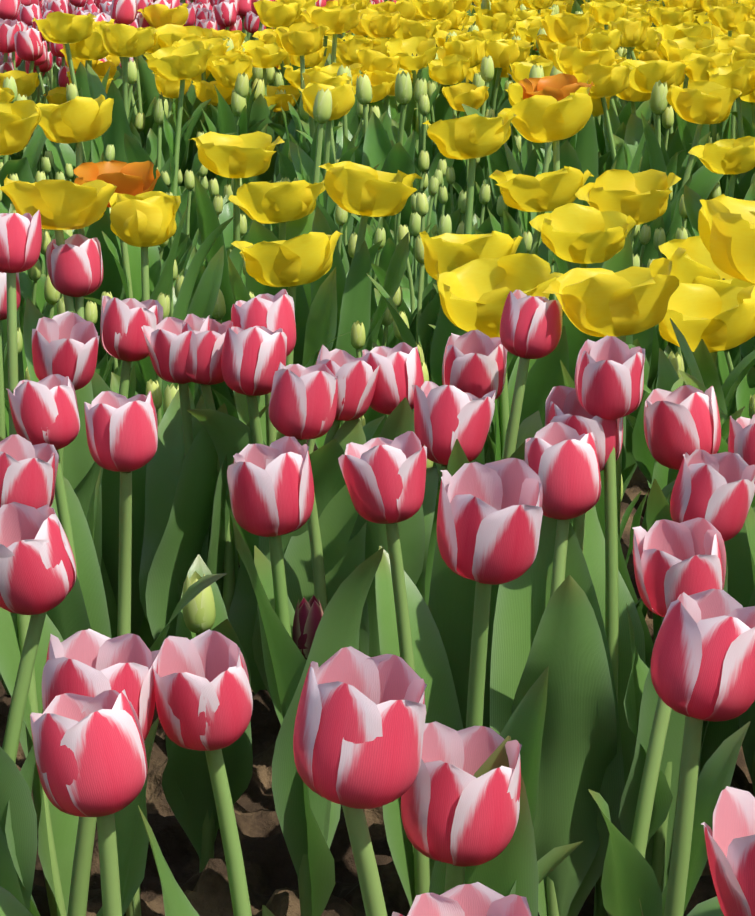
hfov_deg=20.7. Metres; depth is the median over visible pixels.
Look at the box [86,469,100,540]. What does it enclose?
leaf
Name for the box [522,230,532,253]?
yellow tulip
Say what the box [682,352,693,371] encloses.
yellow tulip
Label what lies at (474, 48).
yellow tulip
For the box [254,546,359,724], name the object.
tulip bud
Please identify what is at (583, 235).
yellow tulip
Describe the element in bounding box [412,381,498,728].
pink tulip
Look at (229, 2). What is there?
pink tulip
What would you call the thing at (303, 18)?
yellow tulip
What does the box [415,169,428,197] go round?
yellow tulip
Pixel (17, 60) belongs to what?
pink tulip
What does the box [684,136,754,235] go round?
yellow tulip
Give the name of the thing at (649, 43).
yellow tulip
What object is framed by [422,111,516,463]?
yellow tulip
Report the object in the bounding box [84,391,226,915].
pink tulip
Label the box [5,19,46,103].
pink tulip
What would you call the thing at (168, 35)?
yellow tulip
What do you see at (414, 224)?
yellow tulip
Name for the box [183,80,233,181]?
yellow tulip
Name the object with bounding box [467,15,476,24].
yellow tulip
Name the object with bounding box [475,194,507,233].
tulip bud
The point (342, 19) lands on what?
yellow tulip
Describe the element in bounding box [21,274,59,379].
yellow tulip
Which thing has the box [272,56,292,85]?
yellow tulip
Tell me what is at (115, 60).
yellow tulip
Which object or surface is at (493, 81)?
yellow tulip
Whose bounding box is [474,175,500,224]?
yellow tulip
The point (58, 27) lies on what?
yellow tulip
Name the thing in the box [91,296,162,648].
pink tulip
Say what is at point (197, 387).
yellow tulip
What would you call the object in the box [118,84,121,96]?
pink tulip
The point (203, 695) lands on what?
pink tulip
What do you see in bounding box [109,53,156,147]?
yellow tulip
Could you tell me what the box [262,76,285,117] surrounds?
yellow tulip
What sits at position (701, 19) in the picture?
yellow tulip
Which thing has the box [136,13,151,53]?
pink tulip
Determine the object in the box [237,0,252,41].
pink tulip
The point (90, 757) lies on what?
pink tulip
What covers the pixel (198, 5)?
pink tulip
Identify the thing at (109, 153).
yellow tulip
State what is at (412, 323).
yellow tulip
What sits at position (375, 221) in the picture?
yellow tulip
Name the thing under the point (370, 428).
yellow tulip
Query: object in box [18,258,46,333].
yellow tulip
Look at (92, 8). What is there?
pink tulip
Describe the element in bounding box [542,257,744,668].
yellow tulip
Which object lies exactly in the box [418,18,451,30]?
yellow tulip
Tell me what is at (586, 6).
yellow tulip
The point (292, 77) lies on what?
yellow tulip
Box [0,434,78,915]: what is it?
pink tulip
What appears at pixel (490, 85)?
yellow tulip
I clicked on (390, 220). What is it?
yellow tulip
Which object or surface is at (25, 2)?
pink tulip
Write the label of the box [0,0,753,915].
ground
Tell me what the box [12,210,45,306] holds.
yellow tulip
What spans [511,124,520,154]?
yellow tulip
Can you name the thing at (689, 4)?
yellow tulip
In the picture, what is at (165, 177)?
yellow tulip
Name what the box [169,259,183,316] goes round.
yellow tulip
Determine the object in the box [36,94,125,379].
yellow tulip
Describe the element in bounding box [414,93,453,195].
tulip bud
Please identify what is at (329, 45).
yellow tulip
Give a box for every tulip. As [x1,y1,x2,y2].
[0,0,36,100]
[0,18,20,156]
[0,51,21,67]
[0,55,13,72]
[0,70,43,175]
[0,76,46,208]
[0,88,14,102]
[0,95,42,172]
[0,100,41,407]
[0,173,18,213]
[0,175,116,381]
[0,210,41,694]
[0,272,20,438]
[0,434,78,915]
[0,502,75,915]
[0,629,158,915]
[0,689,147,915]
[1,320,7,437]
[2,92,47,171]
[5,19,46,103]
[5,367,29,435]
[7,374,110,757]
[8,327,22,402]
[9,171,53,262]
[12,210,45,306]
[14,28,49,103]
[15,4,28,62]
[18,60,24,71]
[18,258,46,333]
[19,229,60,312]
[19,298,24,329]
[20,4,67,87]
[21,0,29,5]
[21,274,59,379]
[25,61,45,100]
[27,41,47,103]
[29,0,38,5]
[32,11,109,161]
[32,18,59,89]
[32,311,102,569]
[34,51,52,103]
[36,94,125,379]
[39,0,43,12]
[40,230,72,272]
[41,84,50,103]
[41,87,66,153]
[41,156,50,179]
[41,230,49,273]
[42,7,53,84]
[43,144,55,179]
[43,294,62,317]
[44,150,66,179]
[45,0,68,69]
[45,83,91,182]
[46,234,135,398]
[49,42,64,66]
[53,56,58,86]
[55,57,66,67]
[55,171,66,180]
[57,296,110,387]
[58,66,75,86]
[60,49,97,86]
[63,29,109,97]
[65,163,73,180]
[66,71,113,93]
[69,0,88,9]
[69,3,83,13]
[73,160,188,363]
[75,8,92,14]
[84,191,234,400]
[84,301,112,376]
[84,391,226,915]
[85,3,99,13]
[87,23,157,162]
[90,19,121,87]
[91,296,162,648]
[93,12,114,23]
[93,15,144,111]
[93,60,116,78]
[95,0,140,55]
[99,0,111,12]
[101,291,131,376]
[104,144,114,161]
[106,55,143,110]
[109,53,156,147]
[110,0,136,80]
[110,375,163,425]
[111,372,178,466]
[116,236,121,256]
[118,19,137,75]
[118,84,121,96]
[124,41,237,233]
[127,60,175,149]
[130,33,155,135]
[130,112,144,145]
[131,292,169,395]
[133,0,171,90]
[136,0,150,57]
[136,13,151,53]
[137,3,188,27]
[137,24,175,116]
[138,629,252,915]
[139,315,228,640]
[145,98,210,189]
[146,379,163,415]
[152,72,191,162]
[156,24,211,124]
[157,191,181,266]
[159,239,205,260]
[160,233,189,275]
[161,170,169,187]
[165,0,179,7]
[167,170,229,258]
[169,37,229,192]
[169,131,227,196]
[169,194,198,273]
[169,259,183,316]
[173,286,235,410]
[175,274,201,407]
[178,169,182,191]
[178,313,268,615]
[180,3,195,25]
[180,35,229,40]
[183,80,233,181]
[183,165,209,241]
[184,68,210,114]
[184,218,218,298]
[187,84,196,105]
[187,326,286,693]
[188,2,202,25]
[190,131,284,322]
[193,0,208,3]
[195,8,211,20]
[196,18,217,30]
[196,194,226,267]
[199,176,212,202]
[200,72,265,197]
[203,2,212,11]
[206,46,246,116]
[209,178,240,213]
[210,27,245,47]
[210,85,267,183]
[211,54,257,134]
[212,388,239,564]
[213,2,236,29]
[217,0,238,13]
[217,23,236,30]
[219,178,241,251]
[220,178,249,210]
[223,38,233,51]
[223,184,232,196]
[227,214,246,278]
[227,436,383,915]
[228,180,324,440]
[228,231,346,440]
[230,249,245,286]
[231,289,295,542]
[233,291,254,408]
[236,15,241,30]
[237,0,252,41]
[237,40,287,148]
[241,40,251,86]
[242,259,245,275]
[244,11,262,39]
[246,78,277,223]
[246,87,285,136]
[250,80,289,117]
[251,0,273,30]
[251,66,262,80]
[252,28,309,119]
[252,345,379,698]
[253,0,301,85]
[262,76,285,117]
[262,646,582,915]
[264,85,300,150]
[264,177,289,238]
[265,65,321,138]
[266,19,301,71]
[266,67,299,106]
[269,362,369,655]
[271,0,317,70]
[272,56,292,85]
[272,78,339,181]
[273,22,333,149]
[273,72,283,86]
[274,108,306,182]
[275,148,292,182]
[281,99,341,156]
[285,46,328,127]
[289,80,358,274]
[297,71,361,243]
[300,2,361,126]
[300,6,339,55]
[300,65,385,147]
[308,416,384,453]
[311,161,422,357]
[314,94,356,148]
[315,0,325,6]
[315,421,379,448]
[316,0,337,8]
[316,62,362,135]
[317,56,347,67]
[323,38,331,56]
[328,38,344,43]
[331,38,374,125]
[333,1,370,38]
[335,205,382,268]
[336,7,384,73]
[336,100,368,159]
[338,0,369,35]
[338,431,462,907]
[339,320,384,438]
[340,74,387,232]
[342,34,389,111]
[344,31,374,38]
[344,216,371,267]
[346,233,374,320]
[348,342,438,656]
[351,214,394,248]
[353,74,393,121]
[353,217,385,231]
[356,49,416,121]
[358,11,401,37]
[359,416,365,426]
[362,71,415,226]
[364,70,415,144]
[366,0,405,11]
[366,231,522,385]
[367,214,430,277]
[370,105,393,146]
[370,227,386,328]
[370,287,400,345]
[371,224,416,322]
[372,0,383,3]
[372,206,410,282]
[372,217,408,229]
[372,311,426,416]
[374,236,440,360]
[381,307,405,421]
[382,1,418,19]
[385,37,442,157]
[388,68,403,117]
[390,192,437,270]
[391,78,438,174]
[392,882,531,915]
[393,19,441,39]
[396,285,436,341]
[400,235,435,300]
[401,721,538,915]
[404,69,418,85]
[407,20,442,38]
[409,208,460,287]
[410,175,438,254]
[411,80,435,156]
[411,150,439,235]
[412,0,475,31]
[412,342,430,415]
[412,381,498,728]
[414,13,432,20]
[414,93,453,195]
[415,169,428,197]
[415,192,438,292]
[416,111,460,150]
[416,171,426,191]
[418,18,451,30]
[421,362,428,381]
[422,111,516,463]
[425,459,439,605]
[426,280,437,381]
[428,54,470,198]
[428,214,451,282]
[433,28,470,47]
[433,462,440,491]
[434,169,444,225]
[435,53,452,121]
[435,253,568,460]
[436,9,467,29]
[436,330,506,483]
[437,48,445,93]
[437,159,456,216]
[437,458,548,828]
[438,159,484,217]
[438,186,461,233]
[439,31,491,102]
[442,83,492,181]
[444,35,490,116]
[445,66,478,117]
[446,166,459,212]
[452,0,473,15]
[453,158,495,199]
[455,15,469,30]
[456,221,463,233]
[458,24,479,30]
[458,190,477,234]
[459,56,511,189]
[462,104,540,221]
[466,29,508,110]
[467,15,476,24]
[468,39,519,116]
[469,25,478,72]
[470,5,480,11]
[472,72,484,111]
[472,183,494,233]
[474,0,481,7]
[474,13,520,92]
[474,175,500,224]
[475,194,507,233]
[476,9,493,16]
[476,64,504,109]
[476,446,484,464]
[481,0,489,9]
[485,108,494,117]
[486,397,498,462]
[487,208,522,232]
[489,68,501,107]
[489,166,593,267]
[490,422,624,915]
[491,0,519,15]
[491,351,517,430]
[492,39,533,70]
[497,66,510,94]
[498,87,616,273]
[500,290,561,460]
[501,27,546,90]
[504,73,593,271]
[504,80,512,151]
[505,33,512,39]
[506,83,533,173]
[507,10,594,82]
[508,56,531,81]
[508,77,588,262]
[510,62,552,82]
[511,30,535,49]
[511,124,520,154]
[512,8,541,52]
[512,18,543,55]
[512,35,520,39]
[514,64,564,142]
[515,134,520,153]
[516,212,522,233]
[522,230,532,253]
[523,0,553,12]
[524,57,552,64]
[527,16,540,54]
[529,203,635,446]
[531,55,540,59]
[532,8,551,16]
[536,34,583,60]
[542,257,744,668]
[545,386,622,552]
[548,0,573,12]
[549,259,556,300]
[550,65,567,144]
[551,41,621,184]
[552,4,558,13]
[565,3,583,13]
[569,64,649,173]
[570,336,645,915]
[571,0,589,13]
[575,169,680,378]
[576,0,586,5]
[580,29,623,128]
[583,2,589,13]
[588,0,628,29]
[588,28,626,56]
[588,517,750,915]
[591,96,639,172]
[594,21,609,29]
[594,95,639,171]
[597,57,626,123]
[598,150,610,173]
[598,151,603,176]
[602,0,624,48]
[602,66,651,170]
[606,17,648,105]
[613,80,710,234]
[613,97,621,109]
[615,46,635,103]
[615,99,625,115]
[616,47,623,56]
[619,50,661,107]
[619,449,754,891]
[620,59,689,239]
[620,112,674,148]
[620,474,648,565]
[621,463,635,483]
[622,47,626,57]
[622,443,625,469]
[623,0,645,5]
[623,339,647,494]
[624,11,651,27]
[626,49,641,59]
[626,351,683,488]
[627,6,645,11]
[628,236,754,483]
[631,0,660,12]
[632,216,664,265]
[633,27,658,51]
[633,253,639,266]
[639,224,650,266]
[639,786,754,915]
[641,80,741,241]
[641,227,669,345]
[644,385,754,772]
[647,6,687,25]
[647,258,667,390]
[650,589,754,915]
[651,10,695,26]
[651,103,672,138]
[651,112,665,136]
[651,283,754,489]
[653,613,661,642]
[654,20,720,132]
[655,34,667,60]
[656,345,717,388]
[660,35,717,176]
[662,105,673,150]
[662,194,690,258]
[663,0,695,11]
[670,186,672,200]
[670,194,754,507]
[670,342,682,353]
[675,226,687,238]
[676,50,735,199]
[678,79,724,138]
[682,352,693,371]
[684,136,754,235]
[689,59,754,199]
[691,0,700,9]
[693,8,703,22]
[694,12,707,24]
[694,182,720,235]
[696,15,717,34]
[699,0,736,12]
[706,3,754,36]
[708,136,736,195]
[710,37,754,181]
[715,33,738,37]
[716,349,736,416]
[719,34,754,38]
[725,63,754,182]
[728,414,754,796]
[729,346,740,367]
[734,20,754,37]
[734,167,754,197]
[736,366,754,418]
[738,0,754,18]
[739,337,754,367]
[749,394,754,418]
[750,173,754,185]
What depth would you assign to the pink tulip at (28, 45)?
4.83 m
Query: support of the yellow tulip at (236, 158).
on the ground
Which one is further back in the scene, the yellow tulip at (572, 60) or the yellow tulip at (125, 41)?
the yellow tulip at (125, 41)
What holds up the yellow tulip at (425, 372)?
on the ground
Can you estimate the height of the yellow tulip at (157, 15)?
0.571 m
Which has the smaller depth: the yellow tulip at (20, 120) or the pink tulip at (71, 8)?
the yellow tulip at (20, 120)
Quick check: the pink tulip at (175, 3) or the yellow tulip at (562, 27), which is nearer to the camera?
the yellow tulip at (562, 27)
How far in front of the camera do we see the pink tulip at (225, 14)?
5.97 m
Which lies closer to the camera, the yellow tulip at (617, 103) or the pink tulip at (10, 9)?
the yellow tulip at (617, 103)
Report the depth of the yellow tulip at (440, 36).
5.44 m
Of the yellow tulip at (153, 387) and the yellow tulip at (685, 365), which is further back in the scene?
the yellow tulip at (685, 365)
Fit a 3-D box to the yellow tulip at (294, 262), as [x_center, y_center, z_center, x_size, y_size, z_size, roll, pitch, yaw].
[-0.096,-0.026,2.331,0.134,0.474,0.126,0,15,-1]
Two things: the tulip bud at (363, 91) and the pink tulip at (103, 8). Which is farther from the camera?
the pink tulip at (103, 8)
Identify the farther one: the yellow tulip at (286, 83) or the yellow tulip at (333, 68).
the yellow tulip at (286, 83)
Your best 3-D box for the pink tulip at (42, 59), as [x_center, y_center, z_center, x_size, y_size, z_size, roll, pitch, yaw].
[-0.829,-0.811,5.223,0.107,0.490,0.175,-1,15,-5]
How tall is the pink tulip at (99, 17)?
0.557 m
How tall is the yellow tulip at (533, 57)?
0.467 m
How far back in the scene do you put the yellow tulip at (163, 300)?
2.73 m
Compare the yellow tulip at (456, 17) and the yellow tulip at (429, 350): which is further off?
the yellow tulip at (456, 17)
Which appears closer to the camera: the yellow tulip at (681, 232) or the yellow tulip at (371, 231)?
the yellow tulip at (681, 232)
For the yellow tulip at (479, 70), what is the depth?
5.17 m
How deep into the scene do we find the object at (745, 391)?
2.55 m
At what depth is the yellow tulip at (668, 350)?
2.75 m
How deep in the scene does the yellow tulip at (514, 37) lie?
5.62 m
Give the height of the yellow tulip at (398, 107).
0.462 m
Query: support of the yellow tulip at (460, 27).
on the ground
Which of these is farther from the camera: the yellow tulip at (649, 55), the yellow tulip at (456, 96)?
the yellow tulip at (649, 55)
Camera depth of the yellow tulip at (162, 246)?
3.28 m
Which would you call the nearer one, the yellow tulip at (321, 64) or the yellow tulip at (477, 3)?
the yellow tulip at (321, 64)
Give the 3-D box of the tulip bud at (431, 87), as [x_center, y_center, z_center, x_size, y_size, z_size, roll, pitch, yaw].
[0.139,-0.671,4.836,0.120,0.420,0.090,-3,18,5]
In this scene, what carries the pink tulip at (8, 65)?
on the ground
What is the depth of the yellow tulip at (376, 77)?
4.62 m
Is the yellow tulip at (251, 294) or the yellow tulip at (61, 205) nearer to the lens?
the yellow tulip at (61, 205)
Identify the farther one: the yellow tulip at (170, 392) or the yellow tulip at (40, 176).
the yellow tulip at (40, 176)
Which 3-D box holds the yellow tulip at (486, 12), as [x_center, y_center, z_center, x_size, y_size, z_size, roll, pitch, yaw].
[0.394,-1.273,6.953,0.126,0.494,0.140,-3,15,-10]
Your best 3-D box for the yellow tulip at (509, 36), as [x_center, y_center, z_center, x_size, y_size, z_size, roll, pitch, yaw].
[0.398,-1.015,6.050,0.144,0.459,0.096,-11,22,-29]
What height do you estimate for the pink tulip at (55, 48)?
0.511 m
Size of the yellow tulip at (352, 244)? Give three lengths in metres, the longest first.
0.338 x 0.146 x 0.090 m
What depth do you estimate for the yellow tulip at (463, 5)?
6.59 m
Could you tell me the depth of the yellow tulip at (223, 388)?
2.88 m
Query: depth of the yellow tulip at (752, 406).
2.29 m
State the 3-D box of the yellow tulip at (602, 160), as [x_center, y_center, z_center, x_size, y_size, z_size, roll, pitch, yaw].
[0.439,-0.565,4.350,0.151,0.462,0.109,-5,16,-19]
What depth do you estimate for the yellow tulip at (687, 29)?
4.59 m
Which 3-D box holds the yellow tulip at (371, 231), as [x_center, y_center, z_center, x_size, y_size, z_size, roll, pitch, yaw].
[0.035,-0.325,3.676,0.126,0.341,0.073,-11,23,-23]
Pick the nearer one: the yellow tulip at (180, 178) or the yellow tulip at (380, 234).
the yellow tulip at (380, 234)
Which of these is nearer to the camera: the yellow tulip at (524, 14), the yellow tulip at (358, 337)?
the yellow tulip at (358, 337)
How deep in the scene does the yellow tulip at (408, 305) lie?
3.25 m
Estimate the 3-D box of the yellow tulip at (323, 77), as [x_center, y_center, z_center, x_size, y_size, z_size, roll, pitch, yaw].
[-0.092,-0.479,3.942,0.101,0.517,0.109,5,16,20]
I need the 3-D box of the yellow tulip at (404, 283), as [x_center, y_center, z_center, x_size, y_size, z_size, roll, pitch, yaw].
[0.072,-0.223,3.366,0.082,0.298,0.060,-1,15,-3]
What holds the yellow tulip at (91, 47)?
on the ground
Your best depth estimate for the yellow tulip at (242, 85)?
4.51 m
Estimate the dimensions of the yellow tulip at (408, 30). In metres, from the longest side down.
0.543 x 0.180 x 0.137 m
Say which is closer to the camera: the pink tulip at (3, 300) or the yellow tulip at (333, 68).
the pink tulip at (3, 300)
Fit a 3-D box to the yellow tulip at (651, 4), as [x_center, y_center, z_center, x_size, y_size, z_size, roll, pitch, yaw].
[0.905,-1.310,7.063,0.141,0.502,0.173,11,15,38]
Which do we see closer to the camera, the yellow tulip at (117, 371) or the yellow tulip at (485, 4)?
the yellow tulip at (117, 371)
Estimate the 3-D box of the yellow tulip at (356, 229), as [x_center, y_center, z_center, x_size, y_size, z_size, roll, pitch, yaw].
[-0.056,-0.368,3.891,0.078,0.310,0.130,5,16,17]
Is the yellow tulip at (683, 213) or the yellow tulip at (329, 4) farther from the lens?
the yellow tulip at (329, 4)
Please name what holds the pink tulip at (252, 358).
on the ground
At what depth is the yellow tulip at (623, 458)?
2.31 m
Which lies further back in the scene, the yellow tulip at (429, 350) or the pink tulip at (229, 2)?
the pink tulip at (229, 2)
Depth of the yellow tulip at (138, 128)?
4.78 m
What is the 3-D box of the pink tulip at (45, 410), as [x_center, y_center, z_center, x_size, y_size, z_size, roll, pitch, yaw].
[-0.276,0.147,1.750,0.074,0.442,0.106,-11,18,-35]
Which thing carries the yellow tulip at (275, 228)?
on the ground
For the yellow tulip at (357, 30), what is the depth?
5.35 m
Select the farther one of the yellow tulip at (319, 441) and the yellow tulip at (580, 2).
the yellow tulip at (580, 2)
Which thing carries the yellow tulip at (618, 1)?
on the ground
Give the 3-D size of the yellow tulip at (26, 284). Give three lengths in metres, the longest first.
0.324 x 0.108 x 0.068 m
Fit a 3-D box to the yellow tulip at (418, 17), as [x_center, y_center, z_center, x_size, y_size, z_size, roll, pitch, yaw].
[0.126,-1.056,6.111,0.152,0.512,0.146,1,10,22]
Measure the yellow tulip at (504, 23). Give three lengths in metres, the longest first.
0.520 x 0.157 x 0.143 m
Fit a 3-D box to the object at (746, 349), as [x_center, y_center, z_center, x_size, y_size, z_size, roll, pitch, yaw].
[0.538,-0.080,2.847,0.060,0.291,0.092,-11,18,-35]
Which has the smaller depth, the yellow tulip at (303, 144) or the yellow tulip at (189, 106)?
the yellow tulip at (303, 144)
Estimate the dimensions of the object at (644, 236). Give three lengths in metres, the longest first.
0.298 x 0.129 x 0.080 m
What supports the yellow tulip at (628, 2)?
on the ground
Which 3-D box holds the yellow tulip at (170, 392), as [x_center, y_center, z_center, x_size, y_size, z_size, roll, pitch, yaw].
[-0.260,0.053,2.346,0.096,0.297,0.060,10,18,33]
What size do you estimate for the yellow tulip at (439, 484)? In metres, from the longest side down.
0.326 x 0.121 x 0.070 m
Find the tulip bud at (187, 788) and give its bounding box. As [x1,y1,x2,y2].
[162,555,252,872]
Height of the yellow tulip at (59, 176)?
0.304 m
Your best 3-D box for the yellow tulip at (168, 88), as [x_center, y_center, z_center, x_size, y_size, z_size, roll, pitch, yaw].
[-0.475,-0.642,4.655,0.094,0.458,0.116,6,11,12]
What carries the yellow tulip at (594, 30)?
on the ground
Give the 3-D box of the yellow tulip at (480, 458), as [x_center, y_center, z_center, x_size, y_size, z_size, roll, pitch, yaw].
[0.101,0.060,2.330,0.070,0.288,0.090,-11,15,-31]
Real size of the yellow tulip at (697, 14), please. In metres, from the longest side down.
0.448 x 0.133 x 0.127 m
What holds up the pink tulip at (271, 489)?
on the ground
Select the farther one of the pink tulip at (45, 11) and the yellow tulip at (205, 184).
the pink tulip at (45, 11)
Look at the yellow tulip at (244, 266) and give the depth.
3.20 m
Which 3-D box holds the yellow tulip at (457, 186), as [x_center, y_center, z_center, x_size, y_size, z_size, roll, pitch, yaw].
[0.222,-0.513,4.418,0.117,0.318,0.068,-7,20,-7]
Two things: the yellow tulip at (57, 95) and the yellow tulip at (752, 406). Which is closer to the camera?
the yellow tulip at (752, 406)
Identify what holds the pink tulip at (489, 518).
on the ground
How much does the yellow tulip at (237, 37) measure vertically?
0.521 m
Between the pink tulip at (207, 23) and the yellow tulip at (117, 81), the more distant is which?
the pink tulip at (207, 23)
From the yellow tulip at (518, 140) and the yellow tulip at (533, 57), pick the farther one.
the yellow tulip at (533, 57)
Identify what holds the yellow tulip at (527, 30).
on the ground
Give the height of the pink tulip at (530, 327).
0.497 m
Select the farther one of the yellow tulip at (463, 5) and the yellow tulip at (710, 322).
the yellow tulip at (463, 5)
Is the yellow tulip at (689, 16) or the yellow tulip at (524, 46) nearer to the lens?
the yellow tulip at (524, 46)
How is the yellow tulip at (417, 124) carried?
on the ground
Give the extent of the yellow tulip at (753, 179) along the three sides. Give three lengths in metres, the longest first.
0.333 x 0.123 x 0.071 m
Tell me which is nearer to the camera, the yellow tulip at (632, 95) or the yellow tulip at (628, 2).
the yellow tulip at (632, 95)
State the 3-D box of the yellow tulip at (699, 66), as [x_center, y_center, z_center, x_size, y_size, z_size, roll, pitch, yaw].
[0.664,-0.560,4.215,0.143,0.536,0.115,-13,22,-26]
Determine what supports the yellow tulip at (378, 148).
on the ground
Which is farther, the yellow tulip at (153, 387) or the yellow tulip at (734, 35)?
the yellow tulip at (734, 35)
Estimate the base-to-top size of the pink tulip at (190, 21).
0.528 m
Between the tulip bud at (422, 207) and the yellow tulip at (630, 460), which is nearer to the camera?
the yellow tulip at (630, 460)
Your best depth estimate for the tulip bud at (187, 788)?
1.72 m
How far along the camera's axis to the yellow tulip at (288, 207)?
2.76 m
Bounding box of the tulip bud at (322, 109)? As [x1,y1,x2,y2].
[297,88,379,237]
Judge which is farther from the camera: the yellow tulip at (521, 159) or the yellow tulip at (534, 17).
the yellow tulip at (534, 17)
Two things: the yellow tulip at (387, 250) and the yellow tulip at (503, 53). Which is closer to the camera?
the yellow tulip at (387, 250)
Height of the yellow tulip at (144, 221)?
0.468 m
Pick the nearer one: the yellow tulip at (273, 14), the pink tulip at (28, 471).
the pink tulip at (28, 471)
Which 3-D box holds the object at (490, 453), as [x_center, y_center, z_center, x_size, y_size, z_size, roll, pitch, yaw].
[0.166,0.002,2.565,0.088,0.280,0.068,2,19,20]
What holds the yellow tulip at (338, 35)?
on the ground
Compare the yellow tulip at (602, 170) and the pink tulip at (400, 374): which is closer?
the pink tulip at (400, 374)
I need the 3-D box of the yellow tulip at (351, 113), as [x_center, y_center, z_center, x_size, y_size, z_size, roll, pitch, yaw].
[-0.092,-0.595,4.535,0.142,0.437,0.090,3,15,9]
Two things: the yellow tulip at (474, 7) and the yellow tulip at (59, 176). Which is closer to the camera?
the yellow tulip at (59, 176)
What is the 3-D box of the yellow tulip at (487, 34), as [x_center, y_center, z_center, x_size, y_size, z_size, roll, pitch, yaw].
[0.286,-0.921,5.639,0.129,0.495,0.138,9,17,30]
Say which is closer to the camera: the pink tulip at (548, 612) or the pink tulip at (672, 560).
the pink tulip at (672, 560)
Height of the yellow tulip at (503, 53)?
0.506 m
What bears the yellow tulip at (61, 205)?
on the ground
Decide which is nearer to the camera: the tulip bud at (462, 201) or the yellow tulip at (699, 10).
the tulip bud at (462, 201)
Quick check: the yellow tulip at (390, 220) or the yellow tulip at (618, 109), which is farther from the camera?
the yellow tulip at (618, 109)
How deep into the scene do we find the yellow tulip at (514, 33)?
5.84 m
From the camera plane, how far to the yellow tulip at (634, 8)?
6.73 m
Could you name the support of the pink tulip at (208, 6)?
on the ground
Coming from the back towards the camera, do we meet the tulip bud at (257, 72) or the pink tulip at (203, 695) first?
the tulip bud at (257, 72)
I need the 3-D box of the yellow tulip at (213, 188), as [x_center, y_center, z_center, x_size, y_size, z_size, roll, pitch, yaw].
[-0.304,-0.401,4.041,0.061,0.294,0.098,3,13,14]
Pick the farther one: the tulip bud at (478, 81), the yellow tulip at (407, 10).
the yellow tulip at (407, 10)
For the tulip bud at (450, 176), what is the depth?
4.04 m
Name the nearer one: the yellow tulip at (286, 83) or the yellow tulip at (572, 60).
the yellow tulip at (572, 60)
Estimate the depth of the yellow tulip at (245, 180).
4.31 m
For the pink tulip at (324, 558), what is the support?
on the ground
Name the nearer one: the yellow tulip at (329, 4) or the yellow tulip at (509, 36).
the yellow tulip at (509, 36)
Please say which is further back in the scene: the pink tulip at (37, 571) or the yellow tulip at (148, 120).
the yellow tulip at (148, 120)
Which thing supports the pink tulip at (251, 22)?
on the ground
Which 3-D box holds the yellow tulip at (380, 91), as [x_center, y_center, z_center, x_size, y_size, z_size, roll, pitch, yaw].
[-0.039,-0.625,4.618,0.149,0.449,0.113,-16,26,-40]
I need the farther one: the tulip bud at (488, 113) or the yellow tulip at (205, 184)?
the tulip bud at (488, 113)
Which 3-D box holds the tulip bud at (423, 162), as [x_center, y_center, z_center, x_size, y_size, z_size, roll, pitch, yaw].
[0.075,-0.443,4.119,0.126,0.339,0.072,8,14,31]
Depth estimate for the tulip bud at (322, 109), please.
3.50 m
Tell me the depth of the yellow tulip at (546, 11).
7.26 m
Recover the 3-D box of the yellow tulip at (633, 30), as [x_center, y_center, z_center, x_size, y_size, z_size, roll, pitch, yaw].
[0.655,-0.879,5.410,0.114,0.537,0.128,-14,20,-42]
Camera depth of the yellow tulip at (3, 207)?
4.05 m
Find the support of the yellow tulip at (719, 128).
on the ground
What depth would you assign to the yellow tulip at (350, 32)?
6.24 m
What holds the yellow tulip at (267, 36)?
on the ground
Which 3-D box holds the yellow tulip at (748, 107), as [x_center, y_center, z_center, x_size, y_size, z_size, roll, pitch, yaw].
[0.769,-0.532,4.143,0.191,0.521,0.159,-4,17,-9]
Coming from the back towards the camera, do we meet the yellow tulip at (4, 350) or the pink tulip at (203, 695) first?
the yellow tulip at (4, 350)
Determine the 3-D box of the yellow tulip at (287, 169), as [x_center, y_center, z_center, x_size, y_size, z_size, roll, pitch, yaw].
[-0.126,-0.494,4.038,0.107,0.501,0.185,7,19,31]
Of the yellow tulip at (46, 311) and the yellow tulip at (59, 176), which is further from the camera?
the yellow tulip at (59, 176)
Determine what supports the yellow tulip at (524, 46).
on the ground
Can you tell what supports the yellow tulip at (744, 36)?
on the ground
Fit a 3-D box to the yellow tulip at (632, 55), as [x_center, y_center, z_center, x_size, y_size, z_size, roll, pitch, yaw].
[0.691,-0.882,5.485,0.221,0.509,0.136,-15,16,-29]
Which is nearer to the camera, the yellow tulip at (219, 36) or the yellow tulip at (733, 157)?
the yellow tulip at (733, 157)
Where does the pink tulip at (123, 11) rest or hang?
on the ground
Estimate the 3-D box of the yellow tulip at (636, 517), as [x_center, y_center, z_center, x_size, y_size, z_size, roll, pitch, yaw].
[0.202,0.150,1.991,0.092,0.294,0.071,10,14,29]
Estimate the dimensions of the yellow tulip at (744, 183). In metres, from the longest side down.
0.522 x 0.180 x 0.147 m
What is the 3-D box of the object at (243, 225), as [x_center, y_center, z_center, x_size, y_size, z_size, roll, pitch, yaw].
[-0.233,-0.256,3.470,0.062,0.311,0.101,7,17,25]

